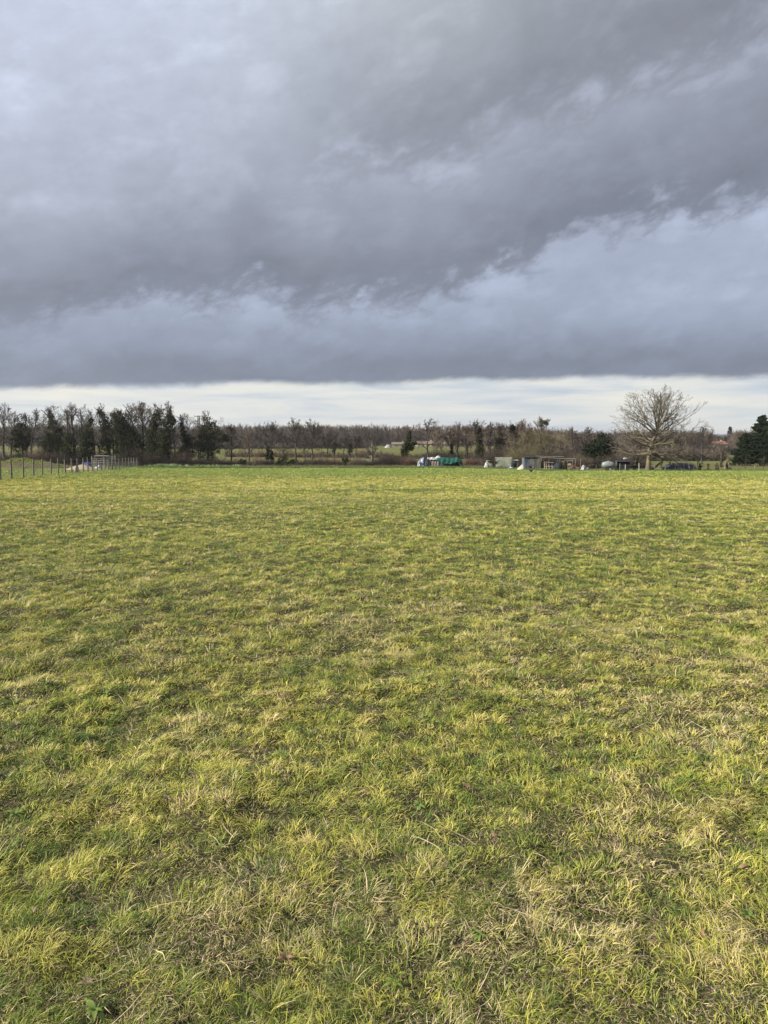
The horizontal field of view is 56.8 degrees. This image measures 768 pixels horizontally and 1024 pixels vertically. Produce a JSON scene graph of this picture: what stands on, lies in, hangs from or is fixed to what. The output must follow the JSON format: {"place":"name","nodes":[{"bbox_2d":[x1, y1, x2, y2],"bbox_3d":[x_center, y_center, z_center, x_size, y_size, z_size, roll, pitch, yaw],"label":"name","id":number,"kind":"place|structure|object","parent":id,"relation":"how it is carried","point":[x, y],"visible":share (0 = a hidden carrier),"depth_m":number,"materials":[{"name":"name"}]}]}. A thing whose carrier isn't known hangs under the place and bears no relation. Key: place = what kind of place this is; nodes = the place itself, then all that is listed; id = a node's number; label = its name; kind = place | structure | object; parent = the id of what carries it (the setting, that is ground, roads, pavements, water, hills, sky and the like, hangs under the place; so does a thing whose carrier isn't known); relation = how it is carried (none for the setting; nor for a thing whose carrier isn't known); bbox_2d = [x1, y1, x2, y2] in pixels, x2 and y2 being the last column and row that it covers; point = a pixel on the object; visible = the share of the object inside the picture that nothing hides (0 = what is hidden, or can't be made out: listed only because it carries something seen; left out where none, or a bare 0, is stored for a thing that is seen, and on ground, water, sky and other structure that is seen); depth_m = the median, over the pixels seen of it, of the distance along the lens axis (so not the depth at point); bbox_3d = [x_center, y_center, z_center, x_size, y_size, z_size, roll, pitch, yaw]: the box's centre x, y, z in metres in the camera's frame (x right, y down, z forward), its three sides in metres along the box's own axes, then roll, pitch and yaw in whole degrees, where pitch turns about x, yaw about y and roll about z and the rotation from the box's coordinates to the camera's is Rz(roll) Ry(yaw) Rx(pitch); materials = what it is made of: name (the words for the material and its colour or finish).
{"place":"outdoors","nodes":[
{"label":"outdoors","id":0,"kind":"place"},
{"bbox_2d":[0,453,34,460],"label":"bramble bush","id":1,"kind":"object","parent":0,"point":[7,458],"visible":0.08,"depth_m":113.41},
{"bbox_2d":[70,463,483,466],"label":"dry grass","id":2,"kind":"structure","parent":0,"point":[305,465],"depth_m":110.13,"materials":[{"name":"plant"}]},
{"bbox_2d":[0,446,767,1023],"bbox_3d":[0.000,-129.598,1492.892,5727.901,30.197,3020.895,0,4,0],"label":"ground","id":3,"kind":"structure","parent":0,"point":[242,808],"depth_m":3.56,"materials":[{"name":"plant"}]},
{"bbox_2d":[0,403,22,459],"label":"bare tree","id":4,"kind":"object","parent":3,"relation":"on","point":[3,423],"visible":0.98,"depth_m":117.35,"materials":[{"name":"plant"}]},
{"bbox_2d":[0,411,26,458],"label":"bare tree","id":5,"kind":"object","parent":3,"relation":"on","point":[15,416],"visible":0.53,"depth_m":122.04,"materials":[{"name":"plant"}]},
{"bbox_2d":[6,420,33,457],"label":"ivy tree","id":6,"kind":"object","parent":3,"relation":"on","point":[23,445],"visible":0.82,"depth_m":119.04,"materials":[{"name":"green plant"}]},
{"bbox_2d":[13,408,46,454],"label":"bare tree","id":7,"kind":"object","parent":3,"relation":"on","point":[36,419],"visible":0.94,"depth_m":118.22,"materials":[{"name":"plant"}]},
{"bbox_2d":[1,457,70,468],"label":"soil mound","id":8,"kind":"object","parent":3,"relation":"on","point":[16,462],"visible":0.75,"depth_m":94.99,"materials":[{"name":"green plant"}]},
{"bbox_2d":[21,447,62,462],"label":"bramble bush","id":9,"kind":"object","parent":3,"relation":"on","point":[42,456],"visible":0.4,"depth_m":114.95,"materials":[{"name":"plant"}]},
{"bbox_2d":[36,406,68,459],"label":"ivy tree","id":10,"kind":"object","parent":3,"relation":"on","point":[51,441],"visible":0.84,"depth_m":116.99,"materials":[{"name":"green plant"}]},
{"bbox_2d":[46,449,82,465],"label":"bramble bush","id":11,"kind":"object","parent":3,"relation":"on","point":[61,456],"visible":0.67,"depth_m":115.13,"materials":[{"name":"plant"}]},
{"bbox_2d":[0,457,138,479],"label":"wire fence","id":12,"kind":"object","parent":3,"relation":"on","point":[122,464],"visible":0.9,"depth_m":69.54,"materials":[{"name":"grey wood"}]},
{"bbox_2d":[57,402,86,447],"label":"bare tree","id":13,"kind":"object","parent":3,"relation":"on","point":[71,418],"visible":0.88,"depth_m":119.18,"materials":[{"name":"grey plant"}]},
{"bbox_2d":[61,417,96,462],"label":"ivy tree","id":14,"kind":"object","parent":3,"relation":"on","point":[86,444],"visible":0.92,"depth_m":116.02,"materials":[{"name":"green plant"}]},
{"bbox_2d":[73,403,96,447],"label":"bare tree","id":15,"kind":"object","parent":3,"relation":"on","point":[80,416],"visible":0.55,"depth_m":123.07,"materials":[{"name":"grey plant"}]},
{"bbox_2d":[82,408,99,454],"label":"bare tree","id":16,"kind":"object","parent":3,"relation":"on","point":[90,412],"visible":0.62,"depth_m":123.35,"materials":[{"name":"plant"}]},
{"bbox_2d":[85,1000,108,1021],"bbox_3d":[-0.829,1.440,2.049,0.069,0.028,0.085,-1,5,-15],"label":"broadleaf weed","id":17,"kind":"object","parent":3,"relation":"on","point":[91,1004],"visible":0.99,"depth_m":2.05,"materials":[{"name":"green plant"}]},
{"bbox_2d":[94,403,115,460],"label":"ivy tree","id":18,"kind":"object","parent":3,"relation":"on","point":[106,442],"visible":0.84,"depth_m":117.84,"materials":[{"name":"green plant"}]},
{"bbox_2d":[103,408,136,463],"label":"ivy tree","id":19,"kind":"object","parent":3,"relation":"on","point":[119,419],"visible":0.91,"depth_m":115.89,"materials":[{"name":"green plant"}]},
{"bbox_2d":[113,446,154,466],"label":"bramble bush","id":20,"kind":"object","parent":3,"relation":"on","point":[124,455],"visible":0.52,"depth_m":115.02,"materials":[{"name":"plant"}]},
{"bbox_2d":[4,426,268,451],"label":"copse","id":21,"kind":"object","parent":3,"relation":"on","point":[228,443],"visible":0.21,"depth_m":264.37,"materials":[{"name":"plant"}]},
{"bbox_2d":[125,401,157,452],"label":"bare tree","id":22,"kind":"object","parent":3,"relation":"on","point":[138,412],"visible":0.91,"depth_m":116.86,"materials":[{"name":"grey plant"}]},
{"bbox_2d":[125,403,166,459],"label":"ivy tree","id":23,"kind":"object","parent":3,"relation":"on","point":[134,439],"visible":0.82,"depth_m":115.94,"materials":[{"name":"green plant"}]},
{"bbox_2d":[137,452,168,465],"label":"bramble bush","id":24,"kind":"object","parent":3,"relation":"on","point":[147,461],"visible":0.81,"depth_m":114.19,"materials":[{"name":"plant"}]},
{"bbox_2d":[155,400,176,460],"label":"ivy tree","id":25,"kind":"object","parent":3,"relation":"on","point":[165,434],"visible":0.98,"depth_m":114.92,"materials":[{"name":"green plant"}]},
{"bbox_2d":[156,454,194,465],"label":"bramble bush","id":26,"kind":"object","parent":3,"relation":"on","point":[183,461],"visible":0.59,"depth_m":114.24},
{"bbox_2d":[159,441,199,461],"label":"bramble bush","id":27,"kind":"object","parent":3,"relation":"on","point":[176,454],"visible":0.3,"depth_m":116.13,"materials":[{"name":"plant"}]},
{"bbox_2d":[173,414,195,458],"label":"ivy tree","id":28,"kind":"object","parent":3,"relation":"on","point":[186,438],"visible":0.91,"depth_m":118.13,"materials":[{"name":"green plant"}]},
{"bbox_2d":[144,463,241,466],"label":"leafy crop","id":29,"kind":"object","parent":3,"relation":"on","point":[185,465],"visible":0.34,"depth_m":105.62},
{"bbox_2d":[185,457,209,465],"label":"bramble bush","id":30,"kind":"object","parent":3,"relation":"on","point":[202,461],"visible":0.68,"depth_m":114.28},
{"bbox_2d":[178,410,229,461],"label":"ivy tree","id":31,"kind":"object","parent":3,"relation":"on","point":[208,447],"visible":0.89,"depth_m":119.91,"materials":[{"name":"green plant"}]},
{"bbox_2d":[205,457,232,465],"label":"bramble bush","id":32,"kind":"object","parent":3,"relation":"on","point":[213,462],"visible":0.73,"depth_m":114.41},
{"bbox_2d":[218,424,246,459],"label":"bare tree","id":33,"kind":"object","parent":3,"relation":"on","point":[230,429],"visible":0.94,"depth_m":119.22,"materials":[{"name":"plant"}]},
{"bbox_2d":[235,430,258,461],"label":"bare tree","id":34,"kind":"object","parent":3,"relation":"on","point":[249,434],"visible":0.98,"depth_m":117.38,"materials":[{"name":"brown plant"}]},
{"bbox_2d":[245,457,270,465],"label":"bramble bush","id":35,"kind":"object","parent":3,"relation":"on","point":[257,461],"visible":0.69,"depth_m":115.30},
{"bbox_2d":[155,441,370,448],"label":"hedge","id":36,"kind":"object","parent":3,"relation":"on","point":[317,446],"visible":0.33,"depth_m":304.86,"materials":[{"name":"plant"}]},
{"bbox_2d":[255,420,289,461],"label":"bare tree","id":37,"kind":"object","parent":3,"relation":"on","point":[269,451],"visible":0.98,"depth_m":118.29,"materials":[{"name":"brown plant"}]},
{"bbox_2d":[0,422,566,448],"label":"wood","id":38,"kind":"object","parent":3,"relation":"on","point":[384,436],"visible":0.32,"depth_m":390.21,"materials":[{"name":"plant"}]},
{"bbox_2d":[274,435,292,462],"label":"bare tree","id":39,"kind":"object","parent":3,"relation":"on","point":[283,441],"visible":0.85,"depth_m":149.56,"materials":[{"name":"brown plant"}]},
{"bbox_2d":[274,453,298,465],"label":"holly bush","id":40,"kind":"object","parent":3,"relation":"on","point":[285,457],"visible":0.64,"depth_m":116.29,"materials":[{"name":"green plant"}]},
{"bbox_2d":[277,951,295,962],"bbox_3d":[-0.320,1.432,2.292,0.072,0.030,0.048,3,5,32],"label":"dried weed","id":41,"kind":"object","parent":3,"relation":"on","point":[284,957],"visible":1,"depth_m":2.29,"materials":[{"name":"brown plant"}]},
{"bbox_2d":[287,418,301,461],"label":"bare tree","id":42,"kind":"object","parent":3,"relation":"on","point":[294,430],"visible":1,"depth_m":116.39,"materials":[{"name":"brown plant"}]},
{"bbox_2d":[221,447,379,457],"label":"hedge","id":43,"kind":"object","parent":3,"relation":"on","point":[360,453],"visible":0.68,"depth_m":208.26,"materials":[{"name":"plant"}]},
{"bbox_2d":[298,437,310,462],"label":"bare tree","id":44,"kind":"object","parent":3,"relation":"on","point":[304,447],"visible":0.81,"depth_m":139.17,"materials":[{"name":"brown plant"}]},
{"bbox_2d":[138,466,483,467],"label":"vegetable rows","id":45,"kind":"object","parent":3,"relation":"on","point":[311,467],"visible":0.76,"depth_m":97.92,"materials":[{"name":"plant"}]},
{"bbox_2d":[296,419,326,460],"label":"bare tree","id":46,"kind":"object","parent":3,"relation":"on","point":[316,429],"visible":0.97,"depth_m":118.21,"materials":[{"name":"brown plant"}]},
{"bbox_2d":[306,455,331,465],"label":"bramble bush","id":47,"kind":"object","parent":3,"relation":"on","point":[320,462],"visible":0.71,"depth_m":115.28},
{"bbox_2d":[316,433,340,457],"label":"bare tree","id":48,"kind":"object","parent":3,"relation":"on","point":[329,439],"visible":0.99,"depth_m":117.36,"materials":[{"name":"brown plant"}]},
{"bbox_2d":[324,457,344,465],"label":"bramble bush","id":49,"kind":"object","parent":3,"relation":"on","point":[334,462],"visible":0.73,"depth_m":115.35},
{"bbox_2d":[336,437,353,459],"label":"bare tree","id":50,"kind":"object","parent":3,"relation":"on","point":[346,443],"visible":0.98,"depth_m":117.45,"materials":[{"name":"brown plant"}]},
{"bbox_2d":[364,434,378,461],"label":"pollard tree","id":51,"kind":"object","parent":3,"relation":"on","point":[372,441],"visible":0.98,"depth_m":115.43,"materials":[{"name":"brown plant"}]},
{"bbox_2d":[356,460,386,465],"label":"bramble bush","id":52,"kind":"object","parent":3,"relation":"on","point":[372,463],"visible":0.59,"depth_m":113.46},
{"bbox_2d":[372,454,403,465],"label":"bramble bush","id":53,"kind":"object","parent":3,"relation":"on","point":[393,460],"visible":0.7,"depth_m":114.23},
{"bbox_2d":[382,977,402,991],"bbox_3d":[0.026,1.441,2.167,0.067,0.019,0.053,0,4,0],"label":"broadleaf weed","id":54,"kind":"object","parent":3,"relation":"on","point":[393,985],"visible":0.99,"depth_m":2.17,"materials":[{"name":"green plant"}]},
{"bbox_2d":[393,455,419,465],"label":"bramble bush","id":55,"kind":"object","parent":3,"relation":"on","point":[409,462],"visible":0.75,"depth_m":114.25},
{"bbox_2d":[399,430,416,460],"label":"ivied snag","id":56,"kind":"object","parent":3,"relation":"on","point":[407,447],"visible":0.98,"depth_m":115.34,"materials":[{"name":"green plant"}]},
{"bbox_2d":[404,419,446,457],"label":"bare tree","id":57,"kind":"object","parent":3,"relation":"on","point":[426,426],"visible":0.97,"depth_m":118.44,"materials":[{"name":"brown plant"}]},
{"bbox_2d":[379,447,496,458],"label":"hedge","id":58,"kind":"object","parent":3,"relation":"on","point":[422,455],"visible":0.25,"depth_m":196.72,"materials":[{"name":"plant"}]},
{"bbox_2d":[416,449,463,464],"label":"bramble bush","id":59,"kind":"object","parent":3,"relation":"on","point":[448,455],"visible":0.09,"depth_m":121.22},
{"bbox_2d":[435,456,462,465],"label":"tarpaulin heap","id":60,"kind":"object","parent":3,"relation":"on","point":[446,461],"visible":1,"depth_m":104.96,"materials":[{"name":"plastic"}]},
{"bbox_2d":[438,429,465,457],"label":"bare tree","id":61,"kind":"object","parent":3,"relation":"on","point":[451,445],"visible":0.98,"depth_m":120.37,"materials":[{"name":"brown plant"}]},
{"bbox_2d":[449,421,465,456],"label":"bare tree","id":62,"kind":"object","parent":3,"relation":"on","point":[458,430],"visible":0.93,"depth_m":121.23,"materials":[{"name":"brown plant"}]},
{"bbox_2d":[454,424,476,458],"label":"bare tree","id":63,"kind":"object","parent":3,"relation":"on","point":[469,443],"visible":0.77,"depth_m":121.32,"materials":[{"name":"brown plant"}]},
{"bbox_2d":[466,418,486,457],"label":"ivy tree","id":64,"kind":"object","parent":3,"relation":"on","point":[478,436],"visible":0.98,"depth_m":116.22,"materials":[{"name":"green plant"}]},
{"bbox_2d":[472,928,488,942],"bbox_3d":[0.324,1.428,2.394,0.057,0.025,0.069,0,4,0],"label":"broadleaf weed","id":65,"kind":"object","parent":3,"relation":"on","point":[478,934],"visible":0.99,"depth_m":2.39,"materials":[{"name":"green plant"}]},
{"bbox_2d":[482,422,498,453],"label":"bare tree","id":66,"kind":"object","parent":3,"relation":"on","point":[490,427],"visible":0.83,"depth_m":119.17,"materials":[{"name":"brown plant"}]},
{"bbox_2d":[474,449,511,465],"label":"bramble bush","id":67,"kind":"object","parent":3,"relation":"on","point":[492,457],"visible":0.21,"depth_m":109.39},
{"bbox_2d":[487,422,512,453],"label":"ivy tree","id":68,"kind":"object","parent":3,"relation":"on","point":[499,440],"visible":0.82,"depth_m":118.17,"materials":[{"name":"green plant"}]},
{"bbox_2d":[431,423,570,452],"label":"copse","id":69,"kind":"object","parent":3,"relation":"on","point":[440,442],"visible":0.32,"depth_m":257.80,"materials":[{"name":"plant"}]},
{"bbox_2d":[494,457,512,467],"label":"tarpaulin shelter","id":70,"kind":"object","parent":3,"relation":"on","point":[500,462],"visible":0.96,"depth_m":96.48,"materials":[{"name":"plastic"}]},
{"bbox_2d":[481,444,528,465],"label":"bramble bush","id":71,"kind":"object","parent":3,"relation":"on","point":[499,453],"visible":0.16,"depth_m":111.28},
{"bbox_2d":[503,420,526,447],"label":"bare tree","id":72,"kind":"object","parent":3,"relation":"on","point":[512,429],"visible":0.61,"depth_m":119.01,"materials":[{"name":"brown plant"}]},
{"bbox_2d":[509,418,535,445],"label":"bare tree","id":73,"kind":"object","parent":3,"relation":"on","point":[521,423],"visible":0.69,"depth_m":118.19,"materials":[{"name":"brown plant"}]},
{"bbox_2d":[507,429,542,452],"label":"hazel bush","id":74,"kind":"object","parent":3,"relation":"on","point":[528,436],"visible":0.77,"depth_m":111.09,"materials":[{"name":"brown plant"}]},
{"bbox_2d":[506,444,552,464],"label":"bramble bush","id":75,"kind":"object","parent":3,"relation":"on","point":[523,450],"visible":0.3,"depth_m":107.07,"materials":[{"name":"plant"}]},
{"bbox_2d":[522,457,536,468],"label":"garden shed","id":76,"kind":"structure","parent":3,"relation":"on","point":[526,461],"depth_m":86.76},
{"bbox_2d":[518,452,551,467],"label":"bramble bush","id":77,"kind":"object","parent":3,"relation":"on","point":[540,455],"visible":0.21,"depth_m":103.40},
{"bbox_2d":[521,417,556,449],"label":"bare tree","id":78,"kind":"object","parent":3,"relation":"on","point":[544,422],"visible":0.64,"depth_m":119.15,"materials":[{"name":"brown plant"}]},
{"bbox_2d":[529,431,573,454],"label":"hazel bush","id":79,"kind":"object","parent":3,"relation":"on","point":[547,438],"visible":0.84,"depth_m":110.29,"materials":[{"name":"brown plant"}]},
{"bbox_2d":[538,452,571,467],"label":"bramble bush","id":80,"kind":"object","parent":3,"relation":"on","point":[553,460],"visible":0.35,"depth_m":102.27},
{"bbox_2d":[540,439,577,454],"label":"bare tree","id":81,"kind":"object","parent":3,"relation":"on","point":[564,443],"visible":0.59,"depth_m":115.36,"materials":[{"name":"brown plant"}]},
{"bbox_2d":[544,447,589,459],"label":"bramble bush","id":82,"kind":"object","parent":3,"relation":"on","point":[570,454],"visible":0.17,"depth_m":107.06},
{"bbox_2d":[561,427,584,453],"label":"bare tree","id":83,"kind":"object","parent":3,"relation":"on","point":[577,436],"visible":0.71,"depth_m":121.39,"materials":[{"name":"brown plant"}]},
{"bbox_2d":[562,454,593,468],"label":"bramble bush","id":84,"kind":"object","parent":3,"relation":"on","point":[586,463],"visible":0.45,"depth_m":101.30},
{"bbox_2d":[574,426,593,452],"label":"bare tree","id":85,"kind":"object","parent":3,"relation":"on","point":[588,432],"visible":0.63,"depth_m":121.29,"materials":[{"name":"brown plant"}]},
{"bbox_2d":[583,455,603,468],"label":"bramble bush","id":86,"kind":"object","parent":3,"relation":"on","point":[597,462],"visible":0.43,"depth_m":103.31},
{"bbox_2d":[580,431,619,463],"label":"yew tree","id":87,"kind":"object","parent":3,"relation":"on","point":[595,448],"visible":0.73,"depth_m":106.95,"materials":[{"name":"green plant"}]},
{"bbox_2d":[600,461,618,470],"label":"tank trailer","id":88,"kind":"object","parent":3,"relation":"on","point":[608,465],"visible":0.97,"depth_m":86.47,"materials":[{"name":"grey metal"}]},
{"bbox_2d":[597,453,636,468],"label":"bramble bush","id":89,"kind":"object","parent":3,"relation":"on","point":[614,460],"visible":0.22,"depth_m":101.55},
{"bbox_2d":[475,466,767,470],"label":"rough grass","id":90,"kind":"structure","parent":3,"relation":"on","point":[535,469],"depth_m":84.86,"materials":[{"name":"plant"}]},
{"bbox_2d":[614,461,629,469],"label":"dark shed","id":91,"kind":"structure","parent":3,"relation":"on","point":[621,464],"depth_m":86.92,"materials":[{"name":"brown wood"}]},
{"bbox_2d":[629,456,651,468],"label":"bramble bush","id":92,"kind":"object","parent":3,"relation":"on","point":[641,465],"visible":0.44,"depth_m":103.24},
{"bbox_2d":[606,386,712,469],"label":"walnut tree","id":93,"kind":"object","parent":3,"relation":"on","point":[658,423],"visible":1,"depth_m":85.00,"materials":[{"name":"brown plant"}]},
{"bbox_2d":[565,426,756,452],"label":"wood","id":94,"kind":"object","parent":3,"relation":"on","point":[732,438],"visible":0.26,"depth_m":305.58,"materials":[{"name":"plant"}]},
{"bbox_2d":[620,437,732,460],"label":"hedge","id":95,"kind":"object","parent":3,"relation":"on","point":[713,455],"visible":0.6,"depth_m":187.00,"materials":[{"name":"plant"}]},
{"bbox_2d":[661,462,696,469],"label":"cloche tunnel","id":96,"kind":"structure","parent":3,"relation":"on","point":[673,466],"depth_m":87.27,"materials":[{"name":"plastic"}]},
{"bbox_2d":[686,426,712,463],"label":"bare tree","id":97,"kind":"object","parent":3,"relation":"on","point":[704,445],"visible":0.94,"depth_m":149.41,"materials":[{"name":"brown plant"}]},
{"bbox_2d":[697,441,735,454],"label":"hedge","id":98,"kind":"object","parent":3,"relation":"on","point":[721,446],"visible":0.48,"depth_m":288.34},
{"bbox_2d":[728,433,760,465],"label":"conifer tree","id":99,"kind":"object","parent":3,"relation":"on","point":[745,447],"visible":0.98,"depth_m":126.85,"materials":[{"name":"green plant"}]},
{"bbox_2d":[739,908,759,919],"bbox_3d":[1.294,1.430,2.523,0.070,0.021,0.065,0,4,0],"label":"broadleaf weed","id":100,"kind":"object","parent":3,"relation":"on","point":[748,913],"visible":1,"depth_m":2.53,"materials":[{"name":"green plant"}]},
{"bbox_2d":[748,415,767,465],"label":"conifer tree","id":101,"kind":"object","parent":3,"relation":"on","point":[760,427],"visible":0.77,"depth_m":126.56,"materials":[{"name":"green plant"}]},
{"bbox_2d":[754,426,767,464],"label":"conifer tree","id":102,"kind":"object","parent":3,"relation":"on","point":[765,451],"visible":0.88,"depth_m":125.48,"materials":[{"name":"green plant"}]},
{"bbox_2d":[0,0,767,434],"label":"sky","id":103,"kind":"structure","parent":0,"point":[391,213],"materials":[{"name":"grey"}]},
{"bbox_2d":[460,457,479,465],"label":"bramble bush","id":104,"kind":"object","parent":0,"point":[469,462],"visible":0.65,"depth_m":112.30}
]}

